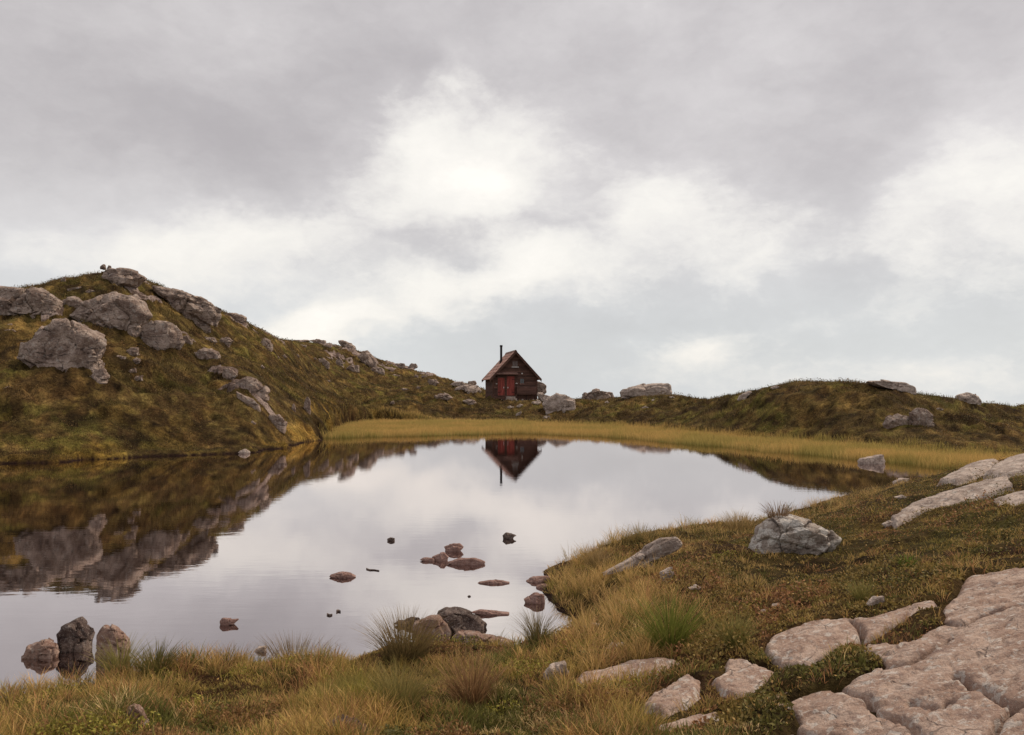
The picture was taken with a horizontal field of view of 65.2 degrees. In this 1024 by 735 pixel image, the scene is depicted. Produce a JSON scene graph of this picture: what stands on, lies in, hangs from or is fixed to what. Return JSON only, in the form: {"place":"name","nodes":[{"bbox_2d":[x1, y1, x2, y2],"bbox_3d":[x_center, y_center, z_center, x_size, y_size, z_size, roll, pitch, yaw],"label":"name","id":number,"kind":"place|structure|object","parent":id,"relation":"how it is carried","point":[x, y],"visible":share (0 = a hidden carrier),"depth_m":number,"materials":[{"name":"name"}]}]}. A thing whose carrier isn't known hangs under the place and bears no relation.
{"place":"outdoors","nodes":[
{"label":"outdoors","id":0,"kind":"place"},
{"bbox_2d":[0,432,953,692],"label":"water","id":1,"kind":"structure","parent":0,"point":[258,545],"depth_m":13.53,"materials":[{"name":"black liquid"}]},
{"bbox_2d":[21,638,59,658],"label":"boulder","id":2,"kind":"object","parent":1,"relation":"in","point":[46,649],"visible":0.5,"depth_m":6.67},
{"bbox_2d":[56,616,94,652],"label":"boulder","id":3,"kind":"object","parent":1,"relation":"in","point":[76,634],"visible":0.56,"depth_m":6.85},
{"bbox_2d":[220,618,238,624],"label":"rock","id":4,"kind":"object","parent":1,"relation":"in","point":[226,621],"visible":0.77,"depth_m":7.63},
{"bbox_2d":[329,571,355,577],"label":"rock","id":5,"kind":"object","parent":1,"relation":"in","point":[342,574],"visible":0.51,"depth_m":9.59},
{"bbox_2d":[395,617,419,626],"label":"rock","id":6,"kind":"object","parent":1,"relation":"in","point":[415,619],"visible":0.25,"depth_m":7.61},
{"bbox_2d":[420,557,434,561],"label":"rock","id":7,"kind":"object","parent":1,"relation":"on","point":[427,559],"visible":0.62,"depth_m":10.55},
{"bbox_2d":[432,552,448,560],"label":"rock","id":8,"kind":"object","parent":1,"relation":"in","point":[442,556],"visible":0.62,"depth_m":10.57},
{"bbox_2d":[444,543,463,551],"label":"rock","id":9,"kind":"object","parent":1,"relation":"in","point":[455,547],"visible":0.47,"depth_m":11.21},
{"bbox_2d":[447,558,484,564],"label":"rock","id":10,"kind":"object","parent":1,"relation":"in","point":[467,561],"visible":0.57,"depth_m":10.33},
{"bbox_2d":[472,609,508,615],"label":"rock","id":11,"kind":"object","parent":1,"relation":"in","point":[486,612],"visible":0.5,"depth_m":7.99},
{"bbox_2d":[478,579,509,583],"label":"rock","id":12,"kind":"object","parent":1,"relation":"in","point":[495,581],"visible":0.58,"depth_m":9.30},
{"bbox_2d":[503,532,515,538],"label":"rock","id":13,"kind":"object","parent":1,"relation":"in","point":[506,535],"visible":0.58,"depth_m":12.17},
{"bbox_2d":[317,400,1023,469],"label":"reed bed","id":14,"kind":"object","parent":1,"relation":"on","point":[928,456],"visible":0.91,"depth_m":39.03,"materials":[{"name":"plant"}]},
{"bbox_2d":[857,454,884,463],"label":"boulder","id":15,"kind":"object","parent":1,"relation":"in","point":[877,459],"visible":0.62,"depth_m":25.30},
{"bbox_2d":[0,270,1023,734],"bbox_3d":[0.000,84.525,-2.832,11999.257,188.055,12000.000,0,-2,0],"label":"ground","id":16,"kind":"structure","parent":0,"point":[154,417],"depth_m":32.02,"materials":[{"name":"plant"}]},
{"bbox_2d":[0,286,62,316],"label":"boulder","id":17,"kind":"object","parent":16,"relation":"on","point":[34,301],"visible":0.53,"depth_m":38.81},
{"bbox_2d":[16,318,106,372],"bbox_3d":[-18.623,-0.202,33.373,3.546,3.733,1.961,0,-2,0],"label":"boulder","id":18,"kind":"object","parent":16,"relation":"on","point":[61,344],"visible":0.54,"depth_m":32.80,"materials":[{"name":"stone"}]},
{"bbox_2d":[62,296,81,308],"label":"rock","id":19,"kind":"object","parent":16,"relation":"on","point":[70,301],"visible":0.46,"depth_m":39.93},
{"bbox_2d":[90,368,109,383],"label":"rock","id":20,"kind":"object","parent":16,"relation":"on","point":[101,376],"visible":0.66,"depth_m":32.31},
{"bbox_2d":[69,292,152,337],"bbox_3d":[-19.741,-2.231,39.112,4.108,3.051,2.213,0,-2,0],"label":"boulder","id":21,"kind":"object","parent":16,"relation":"on","point":[131,315],"visible":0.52,"depth_m":38.51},
{"bbox_2d":[95,624,130,657],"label":"boulder","id":22,"kind":"object","parent":16,"relation":"on","point":[112,632],"visible":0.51,"depth_m":6.69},
{"bbox_2d":[101,267,146,287],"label":"boulder","id":23,"kind":"object","parent":16,"relation":"on","point":[123,277],"visible":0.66,"depth_m":45.32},
{"bbox_2d":[82,632,168,676],"bbox_3d":[-2.930,2.173,6.008,0.671,0.394,0.664,0,-2,-10],"label":"rush tuft","id":24,"kind":"object","parent":16,"relation":"on","point":[119,658],"visible":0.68,"depth_m":6.00,"materials":[{"name":"green plant"}]},
{"bbox_2d":[126,347,139,356],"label":"rock","id":25,"kind":"object","parent":16,"relation":"on","point":[133,351],"visible":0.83,"depth_m":35.79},
{"bbox_2d":[125,703,148,728],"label":"rock","id":26,"kind":"object","parent":16,"relation":"on","point":[139,708],"visible":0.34,"depth_m":3.91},
{"bbox_2d":[133,357,140,363],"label":"rock","id":27,"kind":"object","parent":16,"relation":"on","point":[137,360],"visible":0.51,"depth_m":35.47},
{"bbox_2d":[134,375,142,380],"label":"rock","id":28,"kind":"object","parent":16,"relation":"on","point":[137,378],"visible":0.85,"depth_m":34.51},
{"bbox_2d":[115,635,194,675],"bbox_3d":[-2.605,2.135,5.875,0.556,0.332,0.625,0,-2,0],"label":"rush tuft","id":29,"kind":"object","parent":16,"relation":"on","point":[159,657],"visible":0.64,"depth_m":5.87,"materials":[{"name":"green plant"}]},
{"bbox_2d":[140,320,184,349],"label":"boulder","id":30,"kind":"object","parent":16,"relation":"on","point":[160,334],"visible":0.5,"depth_m":38.80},
{"bbox_2d":[152,286,221,327],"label":"boulder","id":31,"kind":"object","parent":16,"relation":"on","point":[196,309],"visible":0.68,"depth_m":48.12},
{"bbox_2d":[183,335,192,344],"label":"rock","id":32,"kind":"object","parent":16,"relation":"on","point":[187,339],"visible":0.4,"depth_m":40.63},
{"bbox_2d":[199,321,210,333],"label":"rock","id":33,"kind":"object","parent":16,"relation":"on","point":[204,325],"visible":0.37,"depth_m":48.41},
{"bbox_2d":[194,347,220,358],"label":"boulder","id":34,"kind":"object","parent":16,"relation":"on","point":[206,353],"visible":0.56,"depth_m":40.05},
{"bbox_2d":[204,337,216,343],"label":"rock","id":35,"kind":"object","parent":16,"relation":"on","point":[214,341],"visible":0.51,"depth_m":46.56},
{"bbox_2d":[219,337,232,347],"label":"rock","id":36,"kind":"object","parent":16,"relation":"on","point":[228,341],"visible":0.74,"depth_m":48.07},
{"bbox_2d":[222,368,237,379],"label":"rock","id":37,"kind":"object","parent":16,"relation":"on","point":[229,373],"visible":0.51,"depth_m":37.99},
{"bbox_2d":[226,312,246,322],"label":"rock","id":38,"kind":"object","parent":16,"relation":"on","point":[239,317],"visible":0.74,"depth_m":60.81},
{"bbox_2d":[207,640,270,657],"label":"rush tuft","id":39,"kind":"object","parent":16,"relation":"on","point":[238,649],"visible":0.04,"depth_m":6.78,"materials":[{"name":"green plant"}]},
{"bbox_2d":[238,449,249,453],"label":"rock","id":40,"kind":"object","parent":16,"relation":"on","point":[244,451],"visible":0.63,"depth_m":29.60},
{"bbox_2d":[236,391,260,411],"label":"boulder","id":41,"kind":"object","parent":16,"relation":"on","point":[248,401],"visible":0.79,"depth_m":34.73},
{"bbox_2d":[235,376,269,400],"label":"boulder","id":42,"kind":"object","parent":16,"relation":"on","point":[257,387],"visible":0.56,"depth_m":35.89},
{"bbox_2d":[253,646,266,652],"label":"rock","id":43,"kind":"object","parent":16,"relation":"on","point":[261,648],"visible":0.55,"depth_m":6.84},
{"bbox_2d":[260,338,272,351],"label":"rock","id":44,"kind":"object","parent":16,"relation":"on","point":[267,343],"visible":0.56,"depth_m":59.28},
{"bbox_2d":[268,414,286,432],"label":"boulder","id":45,"kind":"object","parent":16,"relation":"on","point":[279,421],"visible":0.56,"depth_m":35.08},
{"bbox_2d":[248,630,337,659],"bbox_3d":[-1.855,2.501,6.868,1.074,0.622,1.152,0,-2,0],"label":"rush tuft","id":46,"kind":"object","parent":16,"relation":"on","point":[287,644],"visible":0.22,"depth_m":6.78,"materials":[{"name":"green plant"}]},
{"bbox_2d":[304,396,310,414],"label":"rock","id":47,"kind":"object","parent":16,"relation":"on","point":[307,404],"visible":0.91,"depth_m":40.92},
{"bbox_2d":[310,339,325,343],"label":"rock","id":48,"kind":"object","parent":16,"relation":"on","point":[319,341],"visible":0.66,"depth_m":113.77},
{"bbox_2d":[317,358,329,368],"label":"rock","id":49,"kind":"object","parent":16,"relation":"on","point":[325,362],"visible":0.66,"depth_m":88.22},
{"bbox_2d":[336,356,343,367],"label":"rock","id":50,"kind":"object","parent":16,"relation":"on","point":[339,361],"visible":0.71,"depth_m":93.14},
{"bbox_2d":[321,714,368,734],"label":"boulder","id":51,"kind":"object","parent":16,"relation":"on","point":[343,716],"visible":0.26,"depth_m":4.04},
{"bbox_2d":[338,340,355,348],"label":"rock","id":52,"kind":"object","parent":16,"relation":"on","point":[343,343],"visible":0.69,"depth_m":109.40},
{"bbox_2d":[346,364,359,372],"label":"rock","id":53,"kind":"object","parent":16,"relation":"on","point":[353,368],"visible":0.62,"depth_m":93.87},
{"bbox_2d":[333,675,385,704],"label":"rush tuft","id":54,"kind":"object","parent":16,"relation":"on","point":[364,683],"visible":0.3,"depth_m":4.69,"materials":[{"name":"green plant"}]},
{"bbox_2d":[357,352,376,367],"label":"rock","id":55,"kind":"object","parent":16,"relation":"on","point":[368,359],"visible":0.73,"depth_m":102.65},
{"bbox_2d":[370,366,384,374],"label":"rock","id":56,"kind":"object","parent":16,"relation":"on","point":[377,369],"visible":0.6,"depth_m":101.58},
{"bbox_2d":[0,539,761,734],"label":"moss","id":57,"kind":"object","parent":16,"relation":"on","point":[395,730],"visible":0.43,"depth_m":4.52,"materials":[{"name":"green plant"}]},
{"bbox_2d":[395,363,405,368],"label":"rock","id":58,"kind":"object","parent":16,"relation":"on","point":[401,365],"visible":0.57,"depth_m":114.63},
{"bbox_2d":[352,606,455,664],"bbox_3d":[-0.863,2.068,6.271,0.996,0.475,1.014,0,-2,0],"label":"rush tuft","id":59,"kind":"object","parent":16,"relation":"on","point":[402,647],"visible":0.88,"depth_m":6.21,"materials":[{"name":"green plant"}]},
{"bbox_2d":[353,652,458,711],"bbox_3d":[-0.624,1.839,4.690,0.668,0.355,0.694,-1,-2,28],"label":"rush tuft","id":60,"kind":"object","parent":16,"relation":"on","point":[398,686],"visible":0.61,"depth_m":4.64,"materials":[{"name":"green plant"}]},
{"bbox_2d":[409,363,417,368],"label":"rock","id":61,"kind":"object","parent":16,"relation":"on","point":[412,365],"visible":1,"depth_m":118.71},
{"bbox_2d":[413,615,451,635],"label":"rock","id":62,"kind":"object","parent":16,"relation":"on","point":[445,628],"visible":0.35,"depth_m":7.32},
{"bbox_2d":[427,379,438,385],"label":"rock","id":63,"kind":"object","parent":16,"relation":"on","point":[434,382],"visible":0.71,"depth_m":92.27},
{"bbox_2d":[434,393,452,400],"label":"rock","id":64,"kind":"object","parent":16,"relation":"on","point":[446,396],"visible":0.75,"depth_m":75.90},
{"bbox_2d":[450,381,465,386],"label":"rock","id":65,"kind":"object","parent":16,"relation":"on","point":[455,384],"visible":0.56,"depth_m":95.13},
{"bbox_2d":[437,607,486,632],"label":"boulder","id":66,"kind":"object","parent":16,"relation":"on","point":[464,618],"visible":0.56,"depth_m":7.45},
{"bbox_2d":[455,384,480,393],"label":"boulder","id":67,"kind":"object","parent":16,"relation":"on","point":[468,388],"visible":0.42,"depth_m":89.98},
{"bbox_2d":[464,399,475,404],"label":"rock","id":68,"kind":"object","parent":16,"relation":"on","point":[468,402],"visible":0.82,"depth_m":77.85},
{"bbox_2d":[419,644,524,709],"bbox_3d":[-0.245,1.859,4.801,0.711,0.369,0.741,-1,-2,17],"label":"rush tuft","id":69,"kind":"object","parent":16,"relation":"on","point":[475,690],"visible":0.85,"depth_m":4.81,"materials":[{"name":"brown plant"}]},
{"bbox_2d":[452,630,514,645],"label":"rock","id":70,"kind":"object","parent":16,"relation":"on","point":[469,633],"visible":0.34,"depth_m":6.91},
{"bbox_2d":[0,461,1023,734],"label":"grass","id":71,"kind":"structure","parent":16,"relation":"on","point":[320,707],"depth_m":5.23,"materials":[{"name":"plant"}]},
{"bbox_2d":[0,270,1023,457],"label":"hillside heather","id":72,"kind":"object","parent":16,"relation":"on","point":[273,380],"visible":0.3,"depth_m":40.91,"materials":[{"name":"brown plant"}]},
{"bbox_2d":[482,345,541,400],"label":"cabin","id":73,"kind":"object","parent":16,"relation":"on","point":[512,375],"visible":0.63,"depth_m":83.93,"materials":[{"name":"brown wood"}]},
{"bbox_2d":[497,377,504,395],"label":"door","id":74,"kind":"structure","parent":73,"relation":"in","point":[500,380],"depth_m":83.66,"materials":[{"name":"red paint"}]},
{"bbox_2d":[506,376,514,395],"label":"door","id":75,"kind":"structure","parent":73,"relation":"in","point":[510,380],"depth_m":83.84,"materials":[{"name":"red paint"}]},
{"bbox_2d":[512,360,517,366],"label":"window","id":76,"kind":"structure","parent":73,"relation":"in","point":[514,363],"depth_m":84.05,"materials":[{"name":"grey glass"}]},
{"bbox_2d":[18,450,1023,734],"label":"heath plants","id":77,"kind":"object","parent":16,"relation":"on","point":[772,620],"visible":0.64,"depth_m":6.31,"materials":[{"name":"green plant"}]},
{"bbox_2d":[524,592,544,603],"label":"rock","id":78,"kind":"object","parent":16,"relation":"on","point":[535,598],"visible":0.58,"depth_m":8.43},
{"bbox_2d":[526,576,549,582],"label":"rock","id":79,"kind":"object","parent":16,"relation":"on","point":[536,579],"visible":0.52,"depth_m":9.37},
{"bbox_2d":[509,605,569,644],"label":"rush tuft","id":80,"kind":"object","parent":16,"relation":"on","point":[534,631],"visible":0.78,"depth_m":6.34,"materials":[{"name":"green plant"}]},
{"bbox_2d":[537,381,546,393],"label":"boulder","id":81,"kind":"object","parent":16,"relation":"on","point":[541,386],"visible":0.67,"depth_m":87.70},
{"bbox_2d":[536,583,549,588],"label":"rock","id":82,"kind":"object","parent":16,"relation":"on","point":[540,586],"visible":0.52,"depth_m":9.07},
{"bbox_2d":[537,392,549,402],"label":"rock","id":83,"kind":"object","parent":16,"relation":"on","point":[542,397],"visible":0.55,"depth_m":81.61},
{"bbox_2d":[543,660,568,679],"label":"rock","id":84,"kind":"object","parent":16,"relation":"on","point":[555,665],"visible":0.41,"depth_m":5.25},
{"bbox_2d":[542,393,575,414],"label":"boulder","id":85,"kind":"object","parent":16,"relation":"on","point":[556,402],"visible":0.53,"depth_m":67.96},
{"bbox_2d":[572,538,621,568],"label":"rush tuft","id":86,"kind":"object","parent":16,"relation":"on","point":[593,562],"visible":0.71,"depth_m":9.68,"materials":[{"name":"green plant"}]},
{"bbox_2d":[586,388,613,399],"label":"boulder","id":87,"kind":"object","parent":16,"relation":"on","point":[595,393],"visible":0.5,"depth_m":81.78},
{"bbox_2d":[574,657,679,687],"bbox_3d":[0.709,1.986,5.169,0.943,0.184,0.563,1,-2,-17],"label":"flat rock","id":88,"kind":"object","parent":16,"relation":"on","point":[636,662],"visible":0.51,"depth_m":5.13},
{"bbox_2d":[620,522,660,543],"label":"rush tuft","id":89,"kind":"object","parent":16,"relation":"on","point":[638,536],"visible":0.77,"depth_m":10.95,"materials":[{"name":"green plant"}]},
{"bbox_2d":[603,537,681,574],"bbox_3d":[1.358,1.974,8.337,0.842,0.412,0.168,0,-2,0],"label":"rock","id":90,"kind":"object","parent":16,"relation":"on","point":[664,546],"visible":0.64,"depth_m":8.29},
{"bbox_2d":[620,383,671,398],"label":"boulder","id":91,"kind":"object","parent":16,"relation":"on","point":[651,389],"visible":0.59,"depth_m":73.33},
{"bbox_2d":[596,586,727,656],"bbox_3d":[1.062,1.734,5.495,1.065,0.514,1.016,0,-2,0],"label":"rush tuft","id":92,"kind":"object","parent":16,"relation":"on","point":[680,632],"visible":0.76,"depth_m":5.48,"materials":[{"name":"green plant"}]},
{"bbox_2d":[660,567,673,582],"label":"rock","id":93,"kind":"object","parent":16,"relation":"on","point":[666,570],"visible":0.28,"depth_m":7.43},
{"bbox_2d":[641,674,700,718],"bbox_3d":[0.949,1.899,4.609,0.446,0.133,0.829,-1,-2,33],"label":"flat rock","id":94,"kind":"object","parent":16,"relation":"on","point":[684,688],"visible":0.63,"depth_m":4.50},
{"bbox_2d":[659,712,718,730],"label":"flat rock","id":95,"kind":"object","parent":16,"relation":"on","point":[693,717],"visible":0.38,"depth_m":4.15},
{"bbox_2d":[705,604,772,648],"bbox_3d":[1.455,1.725,5.285,0.503,0.308,0.567,0,-2,0],"label":"rush tuft","id":96,"kind":"object","parent":16,"relation":"on","point":[731,640],"visible":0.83,"depth_m":5.28,"materials":[{"name":"green plant"}]},
{"bbox_2d":[716,509,762,531],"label":"rush tuft","id":97,"kind":"object","parent":16,"relation":"on","point":[735,522],"visible":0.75,"depth_m":11.85,"materials":[{"name":"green plant"}]},
{"bbox_2d":[711,659,773,698],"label":"flat rock","id":98,"kind":"object","parent":16,"relation":"on","point":[738,676],"visible":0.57,"depth_m":4.66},
{"bbox_2d":[737,391,751,400],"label":"rock","id":99,"kind":"object","parent":16,"relation":"on","point":[745,395],"visible":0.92,"depth_m":47.02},
{"bbox_2d":[758,501,800,518],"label":"moor plant","id":100,"kind":"object","parent":16,"relation":"on","point":[785,511],"visible":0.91,"depth_m":8.61,"materials":[{"name":"brown plant"}]},
{"bbox_2d":[748,514,841,554],"bbox_3d":[3.004,1.929,8.597,1.041,0.686,0.610,0,-2,0],"label":"boulder","id":101,"kind":"object","parent":16,"relation":"on","point":[789,533],"visible":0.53,"depth_m":8.41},
{"bbox_2d":[765,600,936,668],"bbox_3d":[2.140,1.755,5.248,1.545,0.419,0.917,1,-2,-24],"label":"flat rock","id":102,"kind":"object","parent":16,"relation":"on","point":[804,643],"visible":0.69,"depth_m":5.08,"materials":[{"name":"stone"}]},
{"bbox_2d":[841,576,882,601],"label":"rush tuft","id":103,"kind":"object","parent":16,"relation":"on","point":[858,593],"visible":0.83,"depth_m":5.88,"materials":[{"name":"green plant"}]},
{"bbox_2d":[866,596,884,605],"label":"rock","id":104,"kind":"object","parent":16,"relation":"on","point":[873,600],"visible":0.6,"depth_m":5.57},
{"bbox_2d":[882,521,892,526],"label":"rock","id":105,"kind":"object","parent":16,"relation":"on","point":[887,524],"visible":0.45,"depth_m":9.58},
{"bbox_2d":[866,379,915,394],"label":"boulder","id":106,"kind":"object","parent":16,"relation":"on","point":[899,386],"visible":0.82,"depth_m":39.05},
{"bbox_2d":[882,413,912,428],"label":"boulder","id":107,"kind":"object","parent":16,"relation":"on","point":[893,421],"visible":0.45,"depth_m":34.00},
{"bbox_2d":[778,568,1023,734],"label":"flat rock","id":108,"kind":"object","parent":16,"relation":"on","point":[961,672],"visible":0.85,"depth_m":4.02,"materials":[{"name":"stone"}]},
{"bbox_2d":[892,478,909,483],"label":"rock","id":109,"kind":"object","parent":16,"relation":"on","point":[898,480],"visible":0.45,"depth_m":18.73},
{"bbox_2d":[887,552,920,567],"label":"rush tuft","id":110,"kind":"object","parent":16,"relation":"on","point":[908,561],"visible":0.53,"depth_m":6.64,"materials":[{"name":"green plant"}]},
{"bbox_2d":[909,408,933,427],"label":"boulder","id":111,"kind":"object","parent":16,"relation":"on","point":[923,416],"visible":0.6,"depth_m":33.83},
{"bbox_2d":[890,475,1013,528],"bbox_3d":[5.729,1.747,10.364,3.216,0.535,1.103,1,-2,-22],"label":"flat rock","id":112,"kind":"object","parent":16,"relation":"on","point":[956,495],"visible":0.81,"depth_m":10.13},
{"bbox_2d":[937,459,998,485],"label":"flat rock","id":113,"kind":"object","parent":16,"relation":"on","point":[963,475],"visible":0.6,"depth_m":12.57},
{"bbox_2d":[955,392,981,404],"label":"boulder","id":114,"kind":"object","parent":16,"relation":"on","point":[970,398],"visible":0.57,"depth_m":40.08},
{"bbox_2d":[983,453,1023,479],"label":"flat rock","id":115,"kind":"object","parent":16,"relation":"on","point":[1010,465],"visible":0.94,"depth_m":12.07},
{"bbox_2d":[993,490,1023,505],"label":"flat rock","id":116,"kind":"object","parent":16,"relation":"on","point":[1016,497],"visible":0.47,"depth_m":9.09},
{"bbox_2d":[0,0,1023,405],"label":"sky","id":117,"kind":"structure","parent":0,"point":[708,198],"materials":[{"name":"grey"}]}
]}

